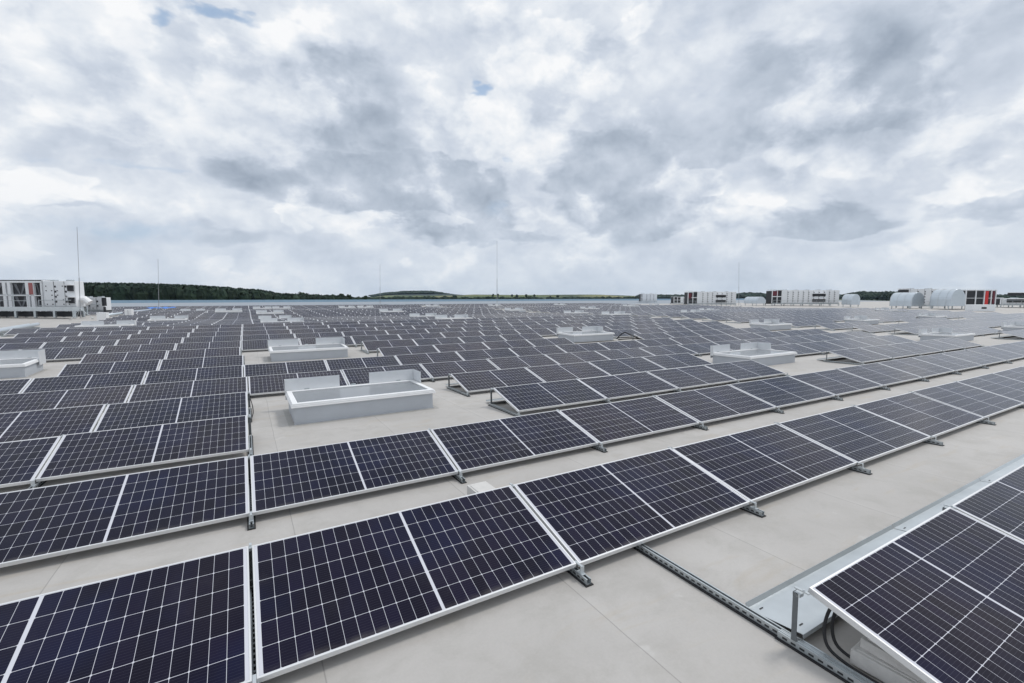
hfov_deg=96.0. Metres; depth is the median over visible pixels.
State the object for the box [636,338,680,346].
solar panel
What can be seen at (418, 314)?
skylight
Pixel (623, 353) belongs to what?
solar panel
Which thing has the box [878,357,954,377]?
solar panel
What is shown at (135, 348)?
solar panel
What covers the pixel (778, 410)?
mounting bracket
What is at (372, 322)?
solar panel
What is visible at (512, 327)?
solar panel
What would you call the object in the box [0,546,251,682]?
solar panel
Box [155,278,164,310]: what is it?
lightning mast
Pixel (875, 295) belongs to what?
wood
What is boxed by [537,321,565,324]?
solar panel
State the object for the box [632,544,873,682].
floor rail
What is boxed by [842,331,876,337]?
solar panel
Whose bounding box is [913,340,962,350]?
solar panel
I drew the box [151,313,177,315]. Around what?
solar panel
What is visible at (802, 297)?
air handling unit
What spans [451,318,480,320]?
solar panel
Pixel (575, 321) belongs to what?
solar panel
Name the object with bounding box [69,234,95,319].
lightning mast
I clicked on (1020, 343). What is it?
solar panel
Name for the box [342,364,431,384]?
solar panel
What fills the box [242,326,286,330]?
solar panel
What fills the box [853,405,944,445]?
mounting bracket
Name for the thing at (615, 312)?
skylight
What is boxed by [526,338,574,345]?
solar panel
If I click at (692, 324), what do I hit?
solar panel
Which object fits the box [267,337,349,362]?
skylight
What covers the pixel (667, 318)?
solar panel
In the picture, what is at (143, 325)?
solar panel
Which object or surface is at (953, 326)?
solar panel
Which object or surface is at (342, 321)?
solar panel
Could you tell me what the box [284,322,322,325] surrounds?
solar panel
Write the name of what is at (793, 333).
solar panel
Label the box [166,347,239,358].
solar panel
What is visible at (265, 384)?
solar panel
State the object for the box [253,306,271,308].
skylight
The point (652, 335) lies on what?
solar panel
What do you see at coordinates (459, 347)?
solar panel
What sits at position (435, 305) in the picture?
skylight
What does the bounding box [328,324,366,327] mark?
solar panel
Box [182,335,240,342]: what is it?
solar panel
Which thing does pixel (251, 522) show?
mounting bracket
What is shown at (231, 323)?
solar panel
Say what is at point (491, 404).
mounting bracket
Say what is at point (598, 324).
solar panel
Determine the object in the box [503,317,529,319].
solar panel
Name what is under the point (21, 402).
solar panel
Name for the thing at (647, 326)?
solar panel
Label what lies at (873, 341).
solar panel
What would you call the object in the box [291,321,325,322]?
solar panel
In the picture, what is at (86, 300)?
duct nozzle
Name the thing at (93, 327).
solar panel
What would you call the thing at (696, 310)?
skylight
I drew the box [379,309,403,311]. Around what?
skylight
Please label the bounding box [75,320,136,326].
skylight
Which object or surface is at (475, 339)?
solar panel
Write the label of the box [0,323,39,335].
insulated pipe
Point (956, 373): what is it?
mounting bracket
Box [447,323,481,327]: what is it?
solar panel
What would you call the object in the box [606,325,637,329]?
solar panel
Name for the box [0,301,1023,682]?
roof deck
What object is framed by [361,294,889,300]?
ground
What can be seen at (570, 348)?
solar panel
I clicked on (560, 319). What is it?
solar panel
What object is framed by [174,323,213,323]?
solar panel
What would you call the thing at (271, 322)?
solar panel
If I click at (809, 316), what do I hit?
solar panel field
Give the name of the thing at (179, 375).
solar panel
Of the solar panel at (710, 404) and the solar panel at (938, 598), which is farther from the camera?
the solar panel at (710, 404)
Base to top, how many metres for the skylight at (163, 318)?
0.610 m
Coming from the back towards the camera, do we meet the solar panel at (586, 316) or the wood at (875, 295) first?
the wood at (875, 295)
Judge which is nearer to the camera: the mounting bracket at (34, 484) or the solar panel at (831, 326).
the mounting bracket at (34, 484)
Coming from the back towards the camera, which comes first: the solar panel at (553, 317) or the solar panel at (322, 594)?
the solar panel at (553, 317)
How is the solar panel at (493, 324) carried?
on the panel supports
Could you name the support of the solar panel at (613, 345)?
on the panel supports
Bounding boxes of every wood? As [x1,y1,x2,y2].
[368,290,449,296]
[635,292,841,298]
[840,291,1023,299]
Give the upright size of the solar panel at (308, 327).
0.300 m
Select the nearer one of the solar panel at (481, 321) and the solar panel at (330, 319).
the solar panel at (481, 321)
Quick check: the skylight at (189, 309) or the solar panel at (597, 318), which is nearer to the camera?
the solar panel at (597, 318)
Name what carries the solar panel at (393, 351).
on the panel supports
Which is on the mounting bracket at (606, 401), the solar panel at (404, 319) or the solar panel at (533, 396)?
the solar panel at (533, 396)
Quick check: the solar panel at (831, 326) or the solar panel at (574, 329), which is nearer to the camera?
the solar panel at (574, 329)
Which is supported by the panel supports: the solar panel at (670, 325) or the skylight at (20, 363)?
the solar panel at (670, 325)
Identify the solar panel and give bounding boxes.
[0,336,64,343]
[0,342,44,349]
[0,378,31,394]
[0,385,133,413]
[0,404,105,442]
[0,436,61,487]
[0,456,249,567]
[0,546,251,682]
[4,327,67,334]
[13,332,81,337]
[21,346,102,360]
[22,371,146,392]
[34,328,94,332]
[36,415,248,481]
[41,340,117,347]
[57,324,80,326]
[57,359,160,376]
[62,334,129,341]
[67,326,119,328]
[79,330,139,335]
[79,350,167,363]
[94,327,147,332]
[94,392,247,431]
[100,343,175,352]
[105,318,136,319]
[112,316,142,317]
[115,337,182,345]
[118,315,146,316]
[120,325,167,326]
[127,377,247,402]
[129,333,188,340]
[136,317,167,320]
[139,329,192,334]
[143,322,181,324]
[143,365,242,383]
[148,325,196,329]
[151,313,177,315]
[156,321,185,321]
[158,355,243,370]
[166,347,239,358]
[168,324,211,325]
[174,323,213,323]
[175,341,240,349]
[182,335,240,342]
[183,322,215,322]
[188,331,241,336]
[193,327,241,331]
[197,316,223,317]
[197,324,241,328]
[212,323,252,324]
[215,322,251,323]
[217,321,251,322]
[224,317,250,318]
[225,316,250,317]
[241,338,300,350]
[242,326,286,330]
[242,329,290,334]
[242,334,294,339]
[243,323,283,326]
[244,360,327,376]
[248,370,347,395]
[250,430,457,515]
[252,485,575,682]
[253,322,290,323]
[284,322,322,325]
[287,325,328,328]
[290,328,335,333]
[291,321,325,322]
[294,332,342,340]
[299,336,354,345]
[317,319,345,320]
[322,321,358,324]
[325,356,400,372]
[326,320,358,321]
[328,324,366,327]
[334,327,375,333]
[342,330,387,335]
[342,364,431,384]
[351,334,400,344]
[353,319,382,319]
[358,320,391,323]
[359,319,389,320]
[362,339,417,351]
[366,323,402,326]
[375,326,413,329]
[378,345,438,355]
[385,329,427,333]
[390,319,419,319]
[391,320,422,322]
[395,351,463,364]
[398,333,444,338]
[401,322,435,325]
[403,317,427,319]
[413,324,448,328]
[413,337,463,345]
[420,359,498,378]
[422,319,451,321]
[425,327,464,332]
[430,410,598,472]
[433,342,488,351]
[434,321,465,324]
[440,331,483,337]
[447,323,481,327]
[450,367,543,392]
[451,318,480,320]
[456,348,517,360]
[458,335,505,342]
[462,326,498,330]
[464,320,494,323]
[478,317,505,319]
[478,323,511,326]
[479,329,519,335]
[482,340,534,348]
[484,316,506,317]
[487,354,557,369]
[492,320,520,322]
[493,379,606,411]
[495,325,530,329]
[500,333,544,340]
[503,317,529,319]
[509,322,539,325]
[509,345,565,355]
[513,448,749,566]
[514,328,555,335]
[519,319,545,321]
[525,362,610,381]
[526,324,557,328]
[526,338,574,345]
[528,316,552,318]
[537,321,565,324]
[544,318,570,320]
[545,351,609,363]
[547,327,581,333]
[550,316,573,318]
[555,323,585,326]
[556,343,608,352]
[559,396,699,444]
[562,320,589,323]
[567,318,591,320]
[573,315,593,317]
[578,326,611,329]
[578,372,677,399]
[582,322,611,325]
[586,319,611,322]
[589,317,612,319]
[589,357,664,374]
[595,348,654,359]
[598,340,646,349]
[603,329,639,336]
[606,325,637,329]
[607,322,635,324]
[608,319,632,321]
[611,316,633,318]
[630,321,657,324]
[631,318,652,320]
[632,324,661,327]
[632,328,665,333]
[634,332,673,338]
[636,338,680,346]
[639,345,697,355]
[643,353,711,368]
[646,365,736,388]
[650,317,672,319]
[653,320,677,323]
[654,385,775,423]
[656,323,682,326]
[660,327,691,331]
[664,331,700,336]
[670,336,711,343]
[673,423,856,503]
[674,319,696,322]
[678,322,704,325]
[679,342,732,353]
[683,326,714,330]
[692,329,725,335]
[699,321,725,324]
[701,334,739,341]
[704,360,784,380]
[705,324,733,328]
[713,340,749,349]
[716,328,749,333]
[728,333,764,339]
[729,376,834,407]
[739,327,771,332]
[746,337,788,344]
[754,331,786,337]
[771,344,820,355]
[773,336,814,343]
[776,330,810,335]
[779,406,930,464]
[783,321,811,326]
[789,369,882,395]
[795,341,847,352]
[799,334,837,341]
[800,329,828,334]
[808,507,1023,682]
[816,323,846,329]
[822,332,858,338]
[825,339,871,348]
[828,348,891,362]
[833,322,856,328]
[837,363,921,385]
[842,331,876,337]
[850,337,895,345]
[853,325,885,331]
[856,392,983,438]
[861,345,918,358]
[869,325,896,330]
[873,335,914,343]
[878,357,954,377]
[884,324,908,327]
[889,342,941,354]
[897,327,930,333]
[912,326,931,332]
[912,353,981,371]
[912,381,1023,418]
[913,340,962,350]
[927,325,952,328]
[934,337,981,347]
[940,324,964,328]
[941,350,1005,365]
[952,329,981,335]
[953,464,1023,542]
[959,373,1023,401]
[962,328,993,334]
[967,346,1023,360]
[975,327,1005,332]
[990,343,1023,354]
[994,366,1023,381]
[1009,341,1023,346]
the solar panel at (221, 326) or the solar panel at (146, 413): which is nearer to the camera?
the solar panel at (146, 413)
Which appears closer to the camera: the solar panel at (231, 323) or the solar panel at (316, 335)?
the solar panel at (316, 335)
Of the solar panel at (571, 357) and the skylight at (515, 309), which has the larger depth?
the skylight at (515, 309)
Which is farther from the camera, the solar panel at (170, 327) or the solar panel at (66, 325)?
the solar panel at (66, 325)
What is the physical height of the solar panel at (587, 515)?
0.300 m
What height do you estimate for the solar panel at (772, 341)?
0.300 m
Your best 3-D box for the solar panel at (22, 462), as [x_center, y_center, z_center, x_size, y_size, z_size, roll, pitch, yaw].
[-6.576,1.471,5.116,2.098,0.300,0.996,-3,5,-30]
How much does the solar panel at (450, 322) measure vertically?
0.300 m
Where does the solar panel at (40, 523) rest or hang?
on the mounting bracket at (251, 522)
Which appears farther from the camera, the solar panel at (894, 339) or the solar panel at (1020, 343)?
the solar panel at (894, 339)
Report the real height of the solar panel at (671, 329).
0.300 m
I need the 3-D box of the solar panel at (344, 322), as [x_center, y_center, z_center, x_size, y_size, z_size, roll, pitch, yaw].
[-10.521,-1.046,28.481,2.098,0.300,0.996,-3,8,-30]
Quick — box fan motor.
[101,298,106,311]
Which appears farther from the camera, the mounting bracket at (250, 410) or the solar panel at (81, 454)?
the mounting bracket at (250, 410)
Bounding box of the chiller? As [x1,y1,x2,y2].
[0,280,42,306]
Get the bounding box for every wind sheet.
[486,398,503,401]
[745,454,1023,638]
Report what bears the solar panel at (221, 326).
on the panel supports
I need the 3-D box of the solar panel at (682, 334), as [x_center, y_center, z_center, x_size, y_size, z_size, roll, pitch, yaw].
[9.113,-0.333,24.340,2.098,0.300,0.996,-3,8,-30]
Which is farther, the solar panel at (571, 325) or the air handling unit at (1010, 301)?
the air handling unit at (1010, 301)
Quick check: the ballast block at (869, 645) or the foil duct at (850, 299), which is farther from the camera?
the foil duct at (850, 299)
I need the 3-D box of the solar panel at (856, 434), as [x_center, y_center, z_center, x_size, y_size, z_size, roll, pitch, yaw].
[4.842,1.265,6.503,2.098,0.300,0.996,-3,5,-30]
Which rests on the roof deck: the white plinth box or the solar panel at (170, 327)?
the white plinth box
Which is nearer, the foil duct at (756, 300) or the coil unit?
the coil unit
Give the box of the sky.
[0,0,1023,296]
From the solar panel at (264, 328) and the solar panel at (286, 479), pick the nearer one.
the solar panel at (286, 479)
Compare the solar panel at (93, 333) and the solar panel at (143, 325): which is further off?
the solar panel at (143, 325)
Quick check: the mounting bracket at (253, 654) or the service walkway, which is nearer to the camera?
the mounting bracket at (253, 654)
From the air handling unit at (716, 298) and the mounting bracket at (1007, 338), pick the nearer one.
the mounting bracket at (1007, 338)
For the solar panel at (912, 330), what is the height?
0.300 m
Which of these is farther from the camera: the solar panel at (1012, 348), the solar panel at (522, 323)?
the solar panel at (522, 323)
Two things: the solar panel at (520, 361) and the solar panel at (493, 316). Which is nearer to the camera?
the solar panel at (520, 361)
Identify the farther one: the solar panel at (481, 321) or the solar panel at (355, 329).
the solar panel at (481, 321)
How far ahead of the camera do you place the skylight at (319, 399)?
8.81 m
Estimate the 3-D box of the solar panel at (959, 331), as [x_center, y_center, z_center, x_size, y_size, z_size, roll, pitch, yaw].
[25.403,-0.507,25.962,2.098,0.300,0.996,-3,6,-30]
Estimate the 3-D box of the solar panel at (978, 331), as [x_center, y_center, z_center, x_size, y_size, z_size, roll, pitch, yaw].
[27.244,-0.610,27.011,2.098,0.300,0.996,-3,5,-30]
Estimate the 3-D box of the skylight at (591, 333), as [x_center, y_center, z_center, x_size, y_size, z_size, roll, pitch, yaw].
[3.712,-0.384,23.192,2.680,0.610,1.520,-3,8,-30]
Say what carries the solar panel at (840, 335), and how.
on the bracket
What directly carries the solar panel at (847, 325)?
on the panel supports
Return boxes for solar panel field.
[85,303,1023,366]
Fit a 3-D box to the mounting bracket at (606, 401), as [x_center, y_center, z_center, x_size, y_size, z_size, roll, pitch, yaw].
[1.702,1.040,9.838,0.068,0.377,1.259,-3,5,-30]
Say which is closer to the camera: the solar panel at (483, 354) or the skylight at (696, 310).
the solar panel at (483, 354)
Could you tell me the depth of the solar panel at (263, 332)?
22.68 m
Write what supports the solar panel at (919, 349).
on the bracket
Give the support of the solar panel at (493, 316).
on the panel supports
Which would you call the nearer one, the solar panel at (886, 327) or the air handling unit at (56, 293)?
the solar panel at (886, 327)
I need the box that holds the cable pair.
[822,608,878,682]
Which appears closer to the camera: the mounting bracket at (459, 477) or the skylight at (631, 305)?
the mounting bracket at (459, 477)
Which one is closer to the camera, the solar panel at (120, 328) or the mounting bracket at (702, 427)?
the mounting bracket at (702, 427)
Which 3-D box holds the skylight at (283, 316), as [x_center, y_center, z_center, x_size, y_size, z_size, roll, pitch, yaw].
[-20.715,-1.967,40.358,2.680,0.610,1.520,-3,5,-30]
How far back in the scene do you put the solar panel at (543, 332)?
25.03 m
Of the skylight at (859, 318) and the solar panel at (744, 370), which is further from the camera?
the skylight at (859, 318)
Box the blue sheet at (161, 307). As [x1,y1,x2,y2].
[148,307,175,308]
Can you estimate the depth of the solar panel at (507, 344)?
19.16 m
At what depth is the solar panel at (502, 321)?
31.90 m
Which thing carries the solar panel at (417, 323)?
on the panel supports
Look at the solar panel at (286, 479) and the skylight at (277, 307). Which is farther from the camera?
the skylight at (277, 307)
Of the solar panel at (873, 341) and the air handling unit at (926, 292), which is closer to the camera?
the solar panel at (873, 341)
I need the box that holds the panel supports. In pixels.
[1,304,958,376]
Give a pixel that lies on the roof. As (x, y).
(347, 303)
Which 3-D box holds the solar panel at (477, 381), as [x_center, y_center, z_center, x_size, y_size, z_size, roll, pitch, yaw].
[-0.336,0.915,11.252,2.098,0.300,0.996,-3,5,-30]
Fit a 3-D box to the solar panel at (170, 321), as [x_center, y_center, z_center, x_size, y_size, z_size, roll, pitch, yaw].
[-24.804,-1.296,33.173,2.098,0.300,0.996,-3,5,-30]
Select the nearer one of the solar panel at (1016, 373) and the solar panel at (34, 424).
the solar panel at (34, 424)
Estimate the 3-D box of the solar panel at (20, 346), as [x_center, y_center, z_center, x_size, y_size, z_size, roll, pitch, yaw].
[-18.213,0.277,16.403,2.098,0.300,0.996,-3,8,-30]
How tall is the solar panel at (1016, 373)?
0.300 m
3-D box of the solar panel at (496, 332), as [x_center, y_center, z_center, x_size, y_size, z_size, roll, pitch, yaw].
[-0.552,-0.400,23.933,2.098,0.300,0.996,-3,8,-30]
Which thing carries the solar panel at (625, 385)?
on the mounting bracket at (606, 401)
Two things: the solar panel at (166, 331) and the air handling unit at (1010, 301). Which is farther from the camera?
the air handling unit at (1010, 301)
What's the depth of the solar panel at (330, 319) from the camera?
34.78 m
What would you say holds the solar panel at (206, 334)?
on the panel supports
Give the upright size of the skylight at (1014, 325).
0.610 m
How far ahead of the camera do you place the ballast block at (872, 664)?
2.49 m
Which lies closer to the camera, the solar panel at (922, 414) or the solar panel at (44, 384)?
the solar panel at (922, 414)
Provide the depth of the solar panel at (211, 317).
42.22 m
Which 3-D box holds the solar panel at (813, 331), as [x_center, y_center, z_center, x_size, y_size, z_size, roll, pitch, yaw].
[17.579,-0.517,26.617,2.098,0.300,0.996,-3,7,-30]
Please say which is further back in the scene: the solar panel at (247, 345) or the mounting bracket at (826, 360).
the solar panel at (247, 345)
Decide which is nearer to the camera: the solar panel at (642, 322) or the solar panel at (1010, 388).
the solar panel at (1010, 388)
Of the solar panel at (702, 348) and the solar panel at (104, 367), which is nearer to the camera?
the solar panel at (104, 367)
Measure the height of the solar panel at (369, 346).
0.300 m
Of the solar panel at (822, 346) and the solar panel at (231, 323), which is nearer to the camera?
the solar panel at (822, 346)
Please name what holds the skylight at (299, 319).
on the roof deck
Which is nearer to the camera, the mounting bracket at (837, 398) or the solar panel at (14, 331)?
the mounting bracket at (837, 398)
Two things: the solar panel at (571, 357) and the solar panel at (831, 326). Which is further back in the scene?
the solar panel at (831, 326)
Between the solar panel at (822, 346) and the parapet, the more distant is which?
the parapet
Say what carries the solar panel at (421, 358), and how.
on the panel supports
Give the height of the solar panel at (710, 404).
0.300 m
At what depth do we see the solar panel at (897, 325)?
31.92 m
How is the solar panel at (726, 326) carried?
on the panel supports
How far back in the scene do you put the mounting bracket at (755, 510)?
4.46 m
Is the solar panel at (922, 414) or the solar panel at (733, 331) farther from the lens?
the solar panel at (733, 331)
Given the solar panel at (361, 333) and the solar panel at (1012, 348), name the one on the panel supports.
the solar panel at (361, 333)
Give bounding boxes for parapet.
[111,299,743,302]
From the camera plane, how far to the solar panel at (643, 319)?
35.36 m
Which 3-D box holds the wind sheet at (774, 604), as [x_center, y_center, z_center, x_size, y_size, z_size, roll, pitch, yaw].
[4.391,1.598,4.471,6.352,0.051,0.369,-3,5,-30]
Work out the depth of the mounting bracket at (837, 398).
9.56 m
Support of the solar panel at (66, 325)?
on the panel supports
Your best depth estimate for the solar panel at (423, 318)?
37.98 m
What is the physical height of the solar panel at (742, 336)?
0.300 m
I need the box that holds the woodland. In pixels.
[84,282,349,299]
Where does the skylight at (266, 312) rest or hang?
on the roof deck
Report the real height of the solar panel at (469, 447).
0.300 m
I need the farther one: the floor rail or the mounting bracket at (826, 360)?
the mounting bracket at (826, 360)
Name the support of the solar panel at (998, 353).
on the bracket
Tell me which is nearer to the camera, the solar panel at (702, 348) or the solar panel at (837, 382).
the solar panel at (837, 382)
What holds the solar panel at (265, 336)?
on the panel supports
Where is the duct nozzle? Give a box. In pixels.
[78,296,92,304]
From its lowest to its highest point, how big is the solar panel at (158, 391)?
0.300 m
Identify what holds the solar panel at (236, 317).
on the panel supports
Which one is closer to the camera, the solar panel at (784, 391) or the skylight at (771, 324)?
the solar panel at (784, 391)
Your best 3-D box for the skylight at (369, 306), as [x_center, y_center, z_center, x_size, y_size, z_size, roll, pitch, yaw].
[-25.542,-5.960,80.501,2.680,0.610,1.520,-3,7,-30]
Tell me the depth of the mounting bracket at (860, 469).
5.52 m
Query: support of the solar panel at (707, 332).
on the panel supports
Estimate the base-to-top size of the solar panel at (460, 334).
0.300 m
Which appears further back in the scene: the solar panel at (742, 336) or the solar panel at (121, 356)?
the solar panel at (742, 336)
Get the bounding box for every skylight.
[0,349,47,378]
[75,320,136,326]
[147,315,187,320]
[180,309,204,310]
[215,308,241,312]
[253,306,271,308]
[256,310,283,313]
[258,315,291,318]
[260,317,303,321]
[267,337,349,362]
[272,306,289,308]
[283,369,437,426]
[338,306,355,307]
[357,305,373,307]
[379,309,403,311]
[409,313,436,316]
[425,304,439,306]
[435,314,469,318]
[504,308,525,311]
[556,326,614,342]
[564,310,588,313]
[580,306,598,308]
[601,311,630,314]
[623,304,638,306]
[681,309,699,311]
[710,342,796,365]
[749,319,791,329]
[844,315,878,323]
[875,307,896,311]
[917,313,946,317]
[918,327,975,340]
[1001,321,1023,330]
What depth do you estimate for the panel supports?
31.22 m
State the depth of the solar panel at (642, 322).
32.27 m
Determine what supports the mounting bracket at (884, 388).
on the roof deck
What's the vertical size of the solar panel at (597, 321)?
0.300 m
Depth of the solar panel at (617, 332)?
25.16 m
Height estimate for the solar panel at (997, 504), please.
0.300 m
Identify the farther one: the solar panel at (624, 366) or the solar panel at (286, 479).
the solar panel at (624, 366)
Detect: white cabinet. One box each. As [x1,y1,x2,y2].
[96,312,108,320]
[124,309,133,314]
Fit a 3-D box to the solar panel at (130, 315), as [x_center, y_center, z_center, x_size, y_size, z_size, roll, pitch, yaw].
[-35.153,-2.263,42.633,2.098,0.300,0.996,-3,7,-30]
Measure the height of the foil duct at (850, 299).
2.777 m
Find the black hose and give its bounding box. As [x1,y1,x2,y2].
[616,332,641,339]
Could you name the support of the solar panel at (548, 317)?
on the panel supports
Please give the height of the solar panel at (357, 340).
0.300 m
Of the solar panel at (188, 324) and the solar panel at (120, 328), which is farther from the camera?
the solar panel at (188, 324)
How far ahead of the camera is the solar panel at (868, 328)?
29.67 m
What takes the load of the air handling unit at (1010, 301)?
on the roof deck
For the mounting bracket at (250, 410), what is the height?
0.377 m
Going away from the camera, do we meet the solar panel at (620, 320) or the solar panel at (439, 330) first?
the solar panel at (439, 330)
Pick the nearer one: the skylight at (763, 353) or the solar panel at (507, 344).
the skylight at (763, 353)
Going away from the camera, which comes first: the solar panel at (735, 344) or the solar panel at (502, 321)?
the solar panel at (735, 344)
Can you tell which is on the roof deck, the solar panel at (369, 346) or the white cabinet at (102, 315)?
the white cabinet at (102, 315)
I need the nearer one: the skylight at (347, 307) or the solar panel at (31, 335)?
the solar panel at (31, 335)
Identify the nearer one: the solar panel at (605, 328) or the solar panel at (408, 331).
the solar panel at (408, 331)
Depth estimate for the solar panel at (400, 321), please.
30.70 m
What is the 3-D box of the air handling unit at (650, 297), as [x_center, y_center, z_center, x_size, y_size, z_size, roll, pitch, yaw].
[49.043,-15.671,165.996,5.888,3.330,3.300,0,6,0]
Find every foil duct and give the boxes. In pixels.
[744,297,764,305]
[841,294,859,306]
[889,292,924,308]
[929,289,964,308]
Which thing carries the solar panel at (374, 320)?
on the panel supports
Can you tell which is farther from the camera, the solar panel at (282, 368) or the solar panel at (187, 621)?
the solar panel at (282, 368)
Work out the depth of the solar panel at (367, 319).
34.01 m
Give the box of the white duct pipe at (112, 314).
[109,309,151,315]
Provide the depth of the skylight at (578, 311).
54.39 m
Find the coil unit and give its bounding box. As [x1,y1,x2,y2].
[951,290,996,308]
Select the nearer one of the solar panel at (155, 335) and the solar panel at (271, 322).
the solar panel at (155, 335)
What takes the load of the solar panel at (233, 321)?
on the panel supports
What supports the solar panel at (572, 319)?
on the panel supports
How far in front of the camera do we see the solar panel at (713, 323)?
32.47 m
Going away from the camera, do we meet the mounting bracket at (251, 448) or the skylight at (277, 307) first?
the mounting bracket at (251, 448)
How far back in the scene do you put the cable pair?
2.65 m
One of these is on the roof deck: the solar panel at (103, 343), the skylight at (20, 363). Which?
the skylight at (20, 363)
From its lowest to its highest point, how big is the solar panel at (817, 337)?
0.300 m
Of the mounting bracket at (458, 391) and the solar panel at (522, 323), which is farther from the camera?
the solar panel at (522, 323)
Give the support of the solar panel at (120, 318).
on the panel supports
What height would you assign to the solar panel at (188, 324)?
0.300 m
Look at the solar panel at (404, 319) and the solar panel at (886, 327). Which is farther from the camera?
the solar panel at (404, 319)
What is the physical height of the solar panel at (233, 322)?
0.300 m
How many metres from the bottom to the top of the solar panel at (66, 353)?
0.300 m
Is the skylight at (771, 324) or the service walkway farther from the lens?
the service walkway
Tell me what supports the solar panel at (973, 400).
on the bracket
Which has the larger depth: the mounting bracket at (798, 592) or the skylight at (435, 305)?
the skylight at (435, 305)
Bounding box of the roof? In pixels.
[111,300,869,306]
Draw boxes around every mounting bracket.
[28,435,62,488]
[247,455,255,530]
[248,391,251,421]
[248,414,253,455]
[248,542,261,682]
[428,428,466,483]
[447,373,470,396]
[489,388,521,415]
[509,483,593,587]
[556,409,607,452]
[576,378,611,402]
[652,395,708,430]
[668,447,765,517]
[726,384,784,413]
[774,422,872,474]
[774,586,870,682]
[786,375,843,400]
[823,352,863,364]
[835,368,889,390]
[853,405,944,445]
[875,362,929,381]
[908,391,996,424]
[909,357,961,374]
[942,504,956,510]
[997,332,1023,339]
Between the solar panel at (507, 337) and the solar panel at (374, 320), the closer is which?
the solar panel at (507, 337)
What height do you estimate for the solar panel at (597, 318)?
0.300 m
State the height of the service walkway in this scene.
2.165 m
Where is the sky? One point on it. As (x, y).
(355, 148)
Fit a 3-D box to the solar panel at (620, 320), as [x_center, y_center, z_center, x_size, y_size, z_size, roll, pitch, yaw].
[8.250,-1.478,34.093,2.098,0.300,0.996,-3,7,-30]
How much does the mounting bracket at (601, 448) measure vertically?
0.377 m
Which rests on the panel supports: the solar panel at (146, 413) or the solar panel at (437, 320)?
the solar panel at (437, 320)
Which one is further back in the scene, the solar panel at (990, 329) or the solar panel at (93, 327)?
the solar panel at (990, 329)
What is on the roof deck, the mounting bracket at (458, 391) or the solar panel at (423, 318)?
the mounting bracket at (458, 391)
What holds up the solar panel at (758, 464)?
on the mounting bracket at (755, 510)
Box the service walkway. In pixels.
[0,294,84,317]
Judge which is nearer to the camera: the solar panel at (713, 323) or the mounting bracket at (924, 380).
the mounting bracket at (924, 380)
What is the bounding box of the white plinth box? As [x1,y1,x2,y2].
[965,304,995,310]
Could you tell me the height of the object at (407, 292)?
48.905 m
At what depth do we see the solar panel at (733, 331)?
26.52 m
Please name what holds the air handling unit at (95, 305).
on the roof deck
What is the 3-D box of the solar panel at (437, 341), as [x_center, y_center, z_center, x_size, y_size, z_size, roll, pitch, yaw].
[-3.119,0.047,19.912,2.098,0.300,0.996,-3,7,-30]
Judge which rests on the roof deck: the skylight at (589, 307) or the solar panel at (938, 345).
the skylight at (589, 307)
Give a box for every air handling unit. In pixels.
[38,280,87,315]
[84,296,112,311]
[639,293,656,302]
[670,297,683,303]
[683,291,735,305]
[765,290,839,305]
[895,288,947,307]
[996,292,1023,307]
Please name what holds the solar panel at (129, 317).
on the panel supports
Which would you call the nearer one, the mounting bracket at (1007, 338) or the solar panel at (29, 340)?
the solar panel at (29, 340)
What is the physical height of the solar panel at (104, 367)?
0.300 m
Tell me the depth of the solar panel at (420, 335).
21.94 m
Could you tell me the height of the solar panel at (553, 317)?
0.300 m
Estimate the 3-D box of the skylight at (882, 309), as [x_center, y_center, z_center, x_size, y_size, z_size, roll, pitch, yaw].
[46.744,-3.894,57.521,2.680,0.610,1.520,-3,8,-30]
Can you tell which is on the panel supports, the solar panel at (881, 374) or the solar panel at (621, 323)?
the solar panel at (621, 323)
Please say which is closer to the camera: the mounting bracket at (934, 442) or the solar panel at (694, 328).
the mounting bracket at (934, 442)
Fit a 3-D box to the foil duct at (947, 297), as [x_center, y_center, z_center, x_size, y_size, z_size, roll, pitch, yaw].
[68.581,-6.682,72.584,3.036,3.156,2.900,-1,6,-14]
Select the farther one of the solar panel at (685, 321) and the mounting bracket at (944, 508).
the solar panel at (685, 321)
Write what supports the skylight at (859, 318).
on the roof deck
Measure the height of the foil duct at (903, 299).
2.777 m
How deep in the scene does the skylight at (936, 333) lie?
23.22 m
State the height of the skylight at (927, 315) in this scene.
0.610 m
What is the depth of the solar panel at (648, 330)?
26.28 m
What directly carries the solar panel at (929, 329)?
on the bracket
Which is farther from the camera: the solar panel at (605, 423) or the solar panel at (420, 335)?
the solar panel at (420, 335)
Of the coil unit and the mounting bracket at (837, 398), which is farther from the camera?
the coil unit
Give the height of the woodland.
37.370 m
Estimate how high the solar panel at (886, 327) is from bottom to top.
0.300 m
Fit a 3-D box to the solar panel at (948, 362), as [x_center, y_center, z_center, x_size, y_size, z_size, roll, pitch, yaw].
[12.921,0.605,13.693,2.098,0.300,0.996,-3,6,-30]
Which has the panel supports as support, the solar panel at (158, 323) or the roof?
the solar panel at (158, 323)
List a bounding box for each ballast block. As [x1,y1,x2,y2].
[467,481,495,494]
[850,641,919,682]
[860,636,925,682]

